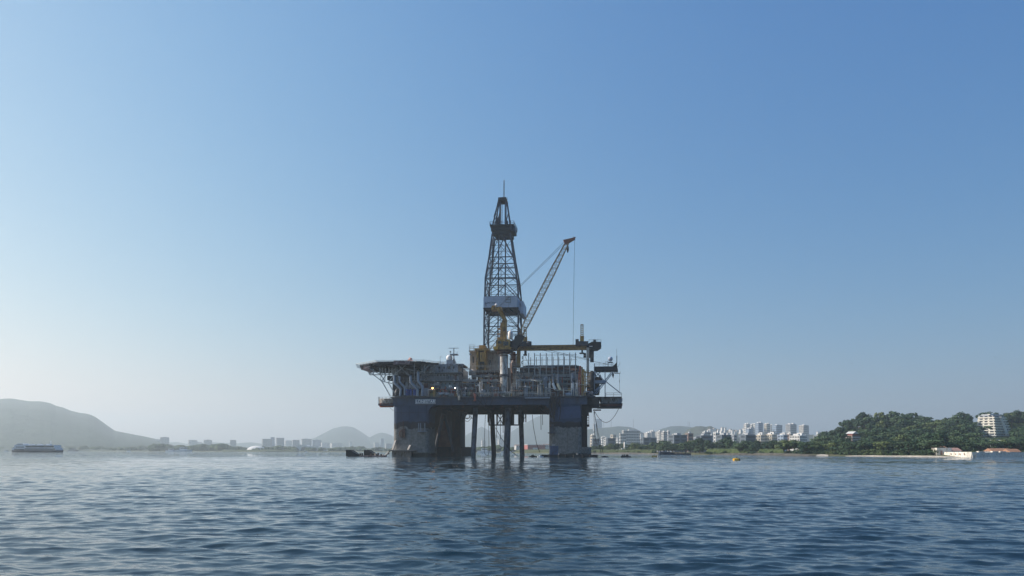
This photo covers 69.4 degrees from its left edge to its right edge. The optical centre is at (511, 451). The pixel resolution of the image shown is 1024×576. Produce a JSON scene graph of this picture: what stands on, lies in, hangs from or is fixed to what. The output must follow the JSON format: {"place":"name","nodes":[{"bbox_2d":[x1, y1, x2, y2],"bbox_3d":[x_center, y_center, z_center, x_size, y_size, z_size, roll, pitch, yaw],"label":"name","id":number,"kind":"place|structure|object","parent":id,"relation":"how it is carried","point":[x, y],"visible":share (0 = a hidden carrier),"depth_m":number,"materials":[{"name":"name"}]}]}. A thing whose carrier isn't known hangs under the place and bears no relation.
{"place":"outdoors","nodes":[
{"label":"outdoors","id":0,"kind":"place"},
{"bbox_2d":[0,398,174,450],"bbox_3d":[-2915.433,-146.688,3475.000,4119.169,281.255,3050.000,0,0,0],"label":"hill","id":1,"kind":"structure","parent":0,"point":[33,422],"depth_m":2801.27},
{"bbox_2d":[169,442,300,447],"bbox_3d":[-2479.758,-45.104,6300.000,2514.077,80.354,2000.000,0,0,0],"label":"distant hills","id":2,"kind":"structure","parent":0,"point":[248,444],"depth_m":6206.23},
{"bbox_2d":[222,450,297,450],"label":"grass bank","id":3,"kind":"structure","parent":0,"point":[259,450],"depth_m":1783.50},
{"bbox_2d":[312,426,373,448],"bbox_3d":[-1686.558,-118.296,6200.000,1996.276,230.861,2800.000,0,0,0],"label":"distant mountain","id":4,"kind":"structure","parent":0,"point":[345,435],"depth_m":5930.98,"materials":[{"name":"stone"}]},
{"bbox_2d":[368,414,548,447],"bbox_3d":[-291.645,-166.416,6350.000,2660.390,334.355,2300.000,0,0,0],"label":"distant mountain","id":5,"kind":"structure","parent":0,"point":[541,434],"depth_m":5970.03,"materials":[{"name":"stone"}]},
{"bbox_2d":[0,451,1023,575],"bbox_3d":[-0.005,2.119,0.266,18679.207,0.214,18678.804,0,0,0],"label":"water","id":6,"kind":"structure","parent":0,"point":[113,513],"depth_m":24.67,"materials":[{"name":"blue liquid"}]},
{"bbox_2d":[11,441,63,451],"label":"ferry","id":7,"kind":"object","parent":6,"relation":"on","point":[24,447],"visible":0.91,"depth_m":754.20,"materials":[{"name":"white paint"}]},
{"bbox_2d":[346,450,386,456],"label":"ramp barge","id":8,"kind":"object","parent":6,"relation":"on","point":[353,453],"visible":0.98,"depth_m":290.00,"materials":[{"name":"black metal"}]},
{"bbox_2d":[356,180,621,456],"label":"drilling rig","id":9,"kind":"object","parent":6,"relation":"in","point":[434,404],"visible":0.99,"depth_m":305.19,"materials":[{"name":"blue paint"}]},
{"bbox_2d":[379,398,393,406],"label":"lifeboat","id":10,"kind":"object","parent":9,"relation":"on","point":[386,402],"visible":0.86,"depth_m":307.66,"materials":[{"name":"white plastic"}]},
{"bbox_2d":[599,398,622,405],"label":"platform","id":11,"kind":"object","parent":9,"relation":"on","point":[608,402],"visible":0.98,"depth_m":299.90,"materials":[{"name":"grey metal"}]},
{"bbox_2d":[542,453,597,456],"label":"work pontoon","id":12,"kind":"object","parent":6,"relation":"on","point":[577,455],"visible":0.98,"depth_m":288.45,"materials":[{"name":"black metal"}]},
{"bbox_2d":[550,444,557,454],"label":"cargo container","id":13,"kind":"object","parent":12,"relation":"on","point":[553,449],"visible":0.99,"depth_m":289.80,"materials":[{"name":"blue metal"}]},
{"bbox_2d":[658,451,691,454],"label":"moored barge","id":14,"kind":"object","parent":6,"relation":"on","point":[665,453],"visible":0.84,"depth_m":557.01,"materials":[{"name":"blue paint"}]},
{"bbox_2d":[0,0,1023,443],"label":"sky","id":15,"kind":"structure","parent":0,"point":[213,212],"materials":[{"name":"blue"}]},
{"bbox_2d":[192,451,948,455],"bbox_3d":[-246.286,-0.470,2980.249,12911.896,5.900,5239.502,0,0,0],"label":"shore land","id":16,"kind":"structure","parent":0,"point":[698,453],"depth_m":1172.96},
{"bbox_2d":[0,445,147,450],"bbox_3d":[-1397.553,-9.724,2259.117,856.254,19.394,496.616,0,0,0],"label":"distant woodland","id":17,"kind":"object","parent":16,"relation":"on","point":[84,447],"visible":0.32,"depth_m":2041.74,"materials":[{"name":"plant"}]},
{"bbox_2d":[160,437,168,443],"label":"apartment building","id":18,"kind":"structure","parent":16,"relation":"on","point":[164,440],"depth_m":3307.92,"materials":[{"name":"white concrete"}]},
{"bbox_2d":[147,443,229,450],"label":"distant woodland","id":19,"kind":"object","parent":16,"relation":"on","point":[196,447],"visible":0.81,"depth_m":1947.40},
{"bbox_2d":[262,439,271,446],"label":"apartment building","id":20,"kind":"structure","parent":16,"relation":"on","point":[266,442],"depth_m":3209.73,"materials":[{"name":"white concrete"}]},
{"bbox_2d":[276,438,283,445],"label":"apartment building","id":21,"kind":"structure","parent":16,"relation":"on","point":[279,441],"depth_m":3308.05,"materials":[{"name":"white concrete"}]},
{"bbox_2d":[301,438,311,445],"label":"apartment building","id":22,"kind":"structure","parent":16,"relation":"on","point":[306,441],"depth_m":3509.90,"materials":[{"name":"white concrete"}]},
{"bbox_2d":[228,445,391,450],"bbox_3d":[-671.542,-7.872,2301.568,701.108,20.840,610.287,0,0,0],"label":"distant woodland","id":23,"kind":"object","parent":16,"relation":"on","point":[358,448],"visible":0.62,"depth_m":2033.52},
{"bbox_2d":[296,445,327,450],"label":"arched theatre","id":24,"kind":"structure","parent":16,"relation":"on","point":[301,447],"depth_m":2050.00,"materials":[{"name":"white concrete"}]},
{"bbox_2d":[330,443,342,447],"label":"apartment building","id":25,"kind":"structure","parent":16,"relation":"on","point":[333,445],"depth_m":4215.56,"materials":[{"name":"white concrete"}]},
{"bbox_2d":[476,445,515,451],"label":"distant woodland","id":26,"kind":"object","parent":16,"relation":"on","point":[499,448],"visible":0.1,"depth_m":1375.44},
{"bbox_2d":[515,449,548,451],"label":"sea wall bank","id":27,"kind":"structure","parent":16,"relation":"on","point":[536,450],"depth_m":1079.16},
{"bbox_2d":[524,445,544,449],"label":"red hall","id":28,"kind":"structure","parent":16,"relation":"on","point":[529,447],"depth_m":1180.40,"materials":[{"name":"concrete"}]},
{"bbox_2d":[606,438,614,445],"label":"office building","id":29,"kind":"structure","parent":16,"relation":"on","point":[610,440],"depth_m":1101.56,"materials":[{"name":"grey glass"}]},
{"bbox_2d":[619,433,625,449],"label":"apartment building","id":30,"kind":"structure","parent":16,"relation":"on","point":[622,438],"depth_m":1501.06,"materials":[{"name":"concrete"}]},
{"bbox_2d":[591,449,656,452],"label":"sea wall bank","id":31,"kind":"structure","parent":16,"relation":"on","point":[625,450],"depth_m":717.56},
{"bbox_2d":[622,430,639,444],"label":"apartment building","id":32,"kind":"structure","parent":16,"relation":"on","point":[632,436],"depth_m":1564.05,"materials":[{"name":"concrete"}]},
{"bbox_2d":[640,437,655,444],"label":"office building","id":33,"kind":"structure","parent":16,"relation":"on","point":[645,441],"depth_m":1002.18,"materials":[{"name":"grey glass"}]},
{"bbox_2d":[660,444,678,450],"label":"broadleaf tree","id":34,"kind":"object","parent":16,"relation":"on","point":[665,446],"visible":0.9,"depth_m":652.87,"materials":[{"name":"green plant"}]},
{"bbox_2d":[668,433,686,451],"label":"office building","id":35,"kind":"structure","parent":16,"relation":"on","point":[676,438],"depth_m":904.06,"materials":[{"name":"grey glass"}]},
{"bbox_2d":[685,432,692,451],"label":"office building","id":36,"kind":"structure","parent":16,"relation":"on","point":[689,436],"depth_m":1001.32,"materials":[{"name":"grey concrete"}]},
{"bbox_2d":[695,434,711,451],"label":"office building","id":37,"kind":"structure","parent":16,"relation":"on","point":[705,437],"depth_m":903.50,"materials":[{"name":"grey concrete"}]},
{"bbox_2d":[716,433,730,441],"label":"office building","id":38,"kind":"structure","parent":16,"relation":"on","point":[722,436],"depth_m":854.16,"materials":[{"name":"grey concrete"}]},
{"bbox_2d":[725,439,738,448],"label":"broadleaf tree","id":39,"kind":"object","parent":16,"relation":"on","point":[731,442],"visible":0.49,"depth_m":602.24,"materials":[{"name":"green plant"}]},
{"bbox_2d":[733,442,749,450],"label":"broadleaf tree","id":40,"kind":"object","parent":16,"relation":"on","point":[741,446],"visible":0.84,"depth_m":546.13,"materials":[{"name":"green plant"}]},
{"bbox_2d":[740,433,755,451],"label":"office building","id":41,"kind":"structure","parent":16,"relation":"on","point":[748,437],"depth_m":823.43,"materials":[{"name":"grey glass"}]},
{"bbox_2d":[751,443,762,451],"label":"broadleaf tree","id":42,"kind":"object","parent":16,"relation":"on","point":[755,447],"visible":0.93,"depth_m":529.74,"materials":[{"name":"green plant"}]},
{"bbox_2d":[755,422,762,434],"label":"apartment building","id":43,"kind":"structure","parent":16,"relation":"on","point":[758,427],"depth_m":2206.08,"materials":[{"name":"white concrete"}]},
{"bbox_2d":[756,432,764,442],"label":"apartment building","id":44,"kind":"structure","parent":16,"relation":"on","point":[760,436],"depth_m":1003.12,"materials":[{"name":"white concrete"}]},
{"bbox_2d":[764,423,769,434],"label":"apartment building","id":45,"kind":"structure","parent":16,"relation":"on","point":[766,428],"depth_m":2303.99,"materials":[{"name":"white concrete"}]},
{"bbox_2d":[765,432,777,441],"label":"apartment building","id":46,"kind":"structure","parent":16,"relation":"on","point":[770,436],"depth_m":1004.15,"materials":[{"name":"white concrete"}]},
{"bbox_2d":[772,424,781,434],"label":"apartment building","id":47,"kind":"structure","parent":16,"relation":"on","point":[777,429],"depth_m":2205.46,"materials":[{"name":"white concrete"}]},
{"bbox_2d":[777,433,786,450],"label":"apartment building","id":48,"kind":"structure","parent":16,"relation":"on","point":[782,436],"depth_m":1053.81,"materials":[{"name":"white concrete"}]},
{"bbox_2d":[785,423,796,434],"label":"apartment building","id":49,"kind":"structure","parent":16,"relation":"on","point":[791,427],"depth_m":2107.64,"materials":[{"name":"white concrete"}]},
{"bbox_2d":[780,440,801,452],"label":"broadleaf tree","id":50,"kind":"object","parent":16,"relation":"on","point":[785,443],"visible":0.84,"depth_m":476.72,"materials":[{"name":"green plant"}]},
{"bbox_2d":[787,441,803,449],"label":"broadleaf tree","id":51,"kind":"object","parent":16,"relation":"on","point":[795,446],"visible":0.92,"depth_m":472.86,"materials":[{"name":"green plant"}]},
{"bbox_2d":[789,433,806,450],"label":"apartment building","id":52,"kind":"structure","parent":16,"relation":"on","point":[800,437],"depth_m":956.33,"materials":[{"name":"white concrete"}]},
{"bbox_2d":[799,424,808,441],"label":"apartment building","id":53,"kind":"structure","parent":16,"relation":"on","point":[804,429],"depth_m":2007.08,"materials":[{"name":"white concrete"}]},
{"bbox_2d":[798,442,816,450],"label":"broadleaf tree","id":54,"kind":"object","parent":16,"relation":"on","point":[802,445],"visible":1,"depth_m":457.25,"materials":[{"name":"green plant"}]},
{"bbox_2d":[809,441,823,450],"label":"broadleaf tree","id":55,"kind":"object","parent":16,"relation":"on","point":[818,445],"visible":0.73,"depth_m":461.06,"materials":[{"name":"green plant"}]},
{"bbox_2d":[809,435,833,443],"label":"broadleaf tree","id":56,"kind":"object","parent":16,"relation":"on","point":[825,439],"visible":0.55,"depth_m":536.52,"materials":[{"name":"green plant"}]},
{"bbox_2d":[828,441,842,449],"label":"broadleaf tree","id":57,"kind":"object","parent":16,"relation":"on","point":[838,445],"visible":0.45,"depth_m":448.25,"materials":[{"name":"green plant"}]},
{"bbox_2d":[840,441,857,449],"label":"broadleaf tree","id":58,"kind":"object","parent":16,"relation":"on","point":[848,446],"visible":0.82,"depth_m":434.07,"materials":[{"name":"green plant"}]},
{"bbox_2d":[853,440,870,450],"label":"broadleaf tree","id":59,"kind":"object","parent":16,"relation":"on","point":[863,446],"visible":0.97,"depth_m":429.31,"materials":[{"name":"green plant"}]},
{"bbox_2d":[872,441,892,448],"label":"broadleaf tree","id":60,"kind":"object","parent":16,"relation":"on","point":[881,445],"visible":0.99,"depth_m":413.45,"materials":[{"name":"green plant"}]},
{"bbox_2d":[889,440,903,450],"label":"broadleaf tree","id":61,"kind":"object","parent":16,"relation":"on","point":[891,445],"visible":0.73,"depth_m":426.99,"materials":[{"name":"green plant"}]},
{"bbox_2d":[891,434,909,445],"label":"broadleaf tree","id":62,"kind":"object","parent":16,"relation":"on","point":[901,438],"visible":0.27,"depth_m":457.53,"materials":[{"name":"green plant"}]},
{"bbox_2d":[899,443,918,452],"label":"broadleaf tree","id":63,"kind":"object","parent":16,"relation":"on","point":[910,446],"visible":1,"depth_m":395.28,"materials":[{"name":"green plant"}]},
{"bbox_2d":[921,439,944,447],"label":"broadleaf tree","id":64,"kind":"object","parent":16,"relation":"on","point":[933,443],"visible":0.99,"depth_m":379.86,"materials":[{"name":"green plant"}]},
{"bbox_2d":[918,432,948,440],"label":"broadleaf tree","id":65,"kind":"object","parent":16,"relation":"on","point":[927,435],"visible":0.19,"depth_m":435.34,"materials":[{"name":"green plant"}]},
{"bbox_2d":[934,431,949,447],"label":"broadleaf tree","id":66,"kind":"object","parent":16,"relation":"on","point":[941,435],"visible":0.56,"depth_m":415.81,"materials":[{"name":"green plant"}]},
{"bbox_2d":[954,436,974,451],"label":"broadleaf tree","id":67,"kind":"object","parent":16,"relation":"on","point":[964,439],"visible":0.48,"depth_m":427.00,"materials":[{"name":"green plant"}]},
{"bbox_2d":[957,441,975,451],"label":"broadleaf tree","id":68,"kind":"object","parent":16,"relation":"on","point":[970,443],"visible":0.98,"depth_m":422.81,"materials":[{"name":"green plant"}]},
{"bbox_2d":[931,448,1023,456],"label":"shore fort","id":69,"kind":"structure","parent":16,"relation":"on","point":[945,451],"depth_m":362.51,"materials":[{"name":"stone"}]},
{"bbox_2d":[972,439,988,450],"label":"broadleaf tree","id":70,"kind":"object","parent":16,"relation":"on","point":[977,443],"visible":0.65,"depth_m":442.03,"materials":[{"name":"green plant"}]},
{"bbox_2d":[981,441,1002,447],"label":"broadleaf tree","id":71,"kind":"object","parent":16,"relation":"on","point":[994,444],"visible":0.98,"depth_m":433.20,"materials":[{"name":"green plant"}]},
{"bbox_2d":[984,448,1007,451],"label":"house","id":72,"kind":"structure","parent":16,"relation":"on","point":[993,449],"depth_m":390.88,"materials":[{"name":"orange tile"}]},
{"bbox_2d":[997,441,1016,447],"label":"broadleaf tree","id":73,"kind":"object","parent":16,"relation":"on","point":[1010,443],"visible":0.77,"depth_m":440.77,"materials":[{"name":"green plant"}]},
{"bbox_2d":[1008,441,1023,450],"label":"broadleaf tree","id":74,"kind":"object","parent":16,"relation":"on","point":[1019,445],"visible":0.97,"depth_m":439.00,"materials":[{"name":"green plant"}]},
{"bbox_2d":[587,426,643,446],"bbox_3d":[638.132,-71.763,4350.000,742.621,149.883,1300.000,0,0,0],"label":"town hill","id":75,"kind":"structure","parent":0,"point":[607,432],"depth_m":4162.31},
{"bbox_2d":[591,452,656,453],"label":"rocky shore","id":76,"kind":"structure","parent":0,"point":[623,453],"depth_m":705.17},
{"bbox_2d":[656,426,692,434],"bbox_3d":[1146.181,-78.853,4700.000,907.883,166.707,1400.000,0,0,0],"label":"town hill","id":77,"kind":"structure","parent":0,"point":[677,429],"depth_m":4575.94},
{"bbox_2d":[706,448,749,452],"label":"grass bank","id":78,"kind":"structure","parent":0,"point":[732,450],"depth_m":569.09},
{"bbox_2d":[682,426,827,442],"bbox_3d":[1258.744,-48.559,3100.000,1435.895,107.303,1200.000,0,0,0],"label":"town hill","id":79,"kind":"structure","parent":0,"point":[697,430],"depth_m":2917.57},
{"bbox_2d":[709,453,815,455],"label":"rocky shore","id":80,"kind":"structure","parent":0,"point":[784,454],"depth_m":493.23,"materials":[{"name":"stone"}]},
{"bbox_2d":[758,448,783,452],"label":"grass bank","id":81,"kind":"structure","parent":0,"point":[776,450],"depth_m":504.73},
{"bbox_2d":[803,421,1023,451],"bbox_3d":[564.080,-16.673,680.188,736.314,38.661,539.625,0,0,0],"label":"wooded hill","id":82,"kind":"structure","parent":0,"point":[1017,424],"depth_m":640.76,"materials":[{"name":"plant"}]},
{"bbox_2d":[822,430,838,441],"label":"broadleaf tree","id":83,"kind":"object","parent":82,"relation":"on","point":[833,432],"visible":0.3,"depth_m":613.17,"materials":[{"name":"green plant"}]},
{"bbox_2d":[835,427,848,437],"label":"broadleaf tree","id":84,"kind":"object","parent":82,"relation":"on","point":[841,430],"visible":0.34,"depth_m":627.27,"materials":[{"name":"green plant"}]},
{"bbox_2d":[834,433,852,442],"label":"broadleaf tree","id":85,"kind":"object","parent":82,"relation":"on","point":[840,436],"visible":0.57,"depth_m":531.55,"materials":[{"name":"green plant"}]},
{"bbox_2d":[845,431,860,441],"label":"hillside villa","id":86,"kind":"object","parent":82,"relation":"on","point":[855,437],"visible":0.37,"depth_m":562.08,"materials":[{"name":"white concrete"}]},
{"bbox_2d":[857,418,874,429],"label":"broadleaf tree","id":87,"kind":"object","parent":82,"relation":"on","point":[864,422],"visible":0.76,"depth_m":654.91,"materials":[{"name":"green plant"}]},
{"bbox_2d":[862,429,879,440],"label":"broadleaf tree","id":88,"kind":"object","parent":82,"relation":"on","point":[872,433],"visible":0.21,"depth_m":533.53,"materials":[{"name":"green plant"}]},
{"bbox_2d":[863,423,879,434],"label":"broadleaf tree","id":89,"kind":"object","parent":82,"relation":"on","point":[871,427],"visible":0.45,"depth_m":598.84,"materials":[{"name":"green plant"}]},
{"bbox_2d":[866,435,888,441],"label":"broadleaf tree","id":90,"kind":"object","parent":82,"relation":"on","point":[877,438],"visible":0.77,"depth_m":509.12,"materials":[{"name":"green plant"}]},
{"bbox_2d":[867,417,887,424],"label":"broadleaf tree","id":91,"kind":"object","parent":82,"relation":"on","point":[875,419],"visible":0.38,"depth_m":657.73,"materials":[{"name":"green plant"}]},
{"bbox_2d":[875,419,885,427],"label":"broadleaf tree","id":92,"kind":"object","parent":82,"relation":"on","point":[880,424],"visible":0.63,"depth_m":614.13,"materials":[{"name":"green plant"}]},
{"bbox_2d":[886,411,899,418],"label":"broadleaf tree","id":93,"kind":"object","parent":82,"relation":"on","point":[895,414],"visible":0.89,"depth_m":734.64,"materials":[{"name":"green plant"}]},
{"bbox_2d":[891,415,907,425],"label":"broadleaf tree","id":94,"kind":"object","parent":82,"relation":"on","point":[897,420],"visible":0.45,"depth_m":647.81,"materials":[{"name":"green plant"}]},
{"bbox_2d":[895,421,908,428],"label":"broadleaf tree","id":95,"kind":"object","parent":82,"relation":"on","point":[901,424],"visible":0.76,"depth_m":626.86,"materials":[{"name":"green plant"}]},
{"bbox_2d":[905,431,935,439],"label":"broadleaf tree","id":96,"kind":"object","parent":82,"relation":"on","point":[917,433],"visible":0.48,"depth_m":508.62,"materials":[{"name":"green plant"}]},
{"bbox_2d":[909,428,936,431],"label":"broadleaf tree","id":97,"kind":"object","parent":82,"relation":"on","point":[922,429],"visible":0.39,"depth_m":537.89,"materials":[{"name":"green plant"}]},
{"bbox_2d":[922,422,945,429],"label":"broadleaf tree","id":98,"kind":"object","parent":82,"relation":"on","point":[932,424],"visible":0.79,"depth_m":602.22,"materials":[{"name":"green plant"}]},
{"bbox_2d":[934,424,949,430],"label":"broadleaf tree","id":99,"kind":"object","parent":82,"relation":"on","point":[941,427],"visible":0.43,"depth_m":583.24,"materials":[{"name":"green plant"}]},
{"bbox_2d":[946,414,964,424],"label":"broadleaf tree","id":100,"kind":"object","parent":82,"relation":"on","point":[955,418],"visible":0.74,"depth_m":670.35,"materials":[{"name":"green plant"}]},
{"bbox_2d":[947,426,964,435],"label":"broadleaf tree","id":101,"kind":"object","parent":82,"relation":"on","point":[953,429],"visible":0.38,"depth_m":550.70,"materials":[{"name":"green plant"}]},
{"bbox_2d":[948,436,968,442],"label":"broadleaf tree","id":102,"kind":"object","parent":82,"relation":"on","point":[952,439],"visible":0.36,"depth_m":468.33,"materials":[{"name":"green plant"}]},
{"bbox_2d":[961,422,975,432],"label":"broadleaf tree","id":103,"kind":"object","parent":82,"relation":"on","point":[969,427],"visible":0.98,"depth_m":594.29,"materials":[{"name":"green plant"}]},
{"bbox_2d":[956,432,984,440],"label":"broadleaf tree","id":104,"kind":"object","parent":82,"relation":"on","point":[972,436],"visible":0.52,"depth_m":480.23,"materials":[{"name":"green plant"}]},
{"bbox_2d":[977,414,1011,437],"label":"terraced building","id":105,"kind":"structure","parent":82,"relation":"on","point":[998,424],"depth_m":656.78,"materials":[{"name":"concrete"}]},
{"bbox_2d":[1005,414,1020,426],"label":"broadleaf tree","id":106,"kind":"object","parent":82,"relation":"on","point":[1014,418],"visible":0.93,"depth_m":673.27,"materials":[{"name":"green plant"}]},
{"bbox_2d":[1008,432,1023,439],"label":"broadleaf tree","id":107,"kind":"object","parent":82,"relation":"on","point":[1017,435],"visible":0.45,"depth_m":518.81,"materials":[{"name":"green plant"}]},
{"bbox_2d":[1008,427,1023,435],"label":"broadleaf tree","id":108,"kind":"object","parent":82,"relation":"on","point":[1019,429],"visible":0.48,"depth_m":558.67,"materials":[{"name":"green plant"}]},
{"bbox_2d":[1013,410,1023,422],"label":"broadleaf tree","id":109,"kind":"object","parent":82,"relation":"on","point":[1017,412],"visible":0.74,"depth_m":684.55,"materials":[{"name":"green plant"}]},
{"bbox_2d":[888,455,955,456],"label":"beach","id":110,"kind":"structure","parent":0,"point":[923,456],"depth_m":373.06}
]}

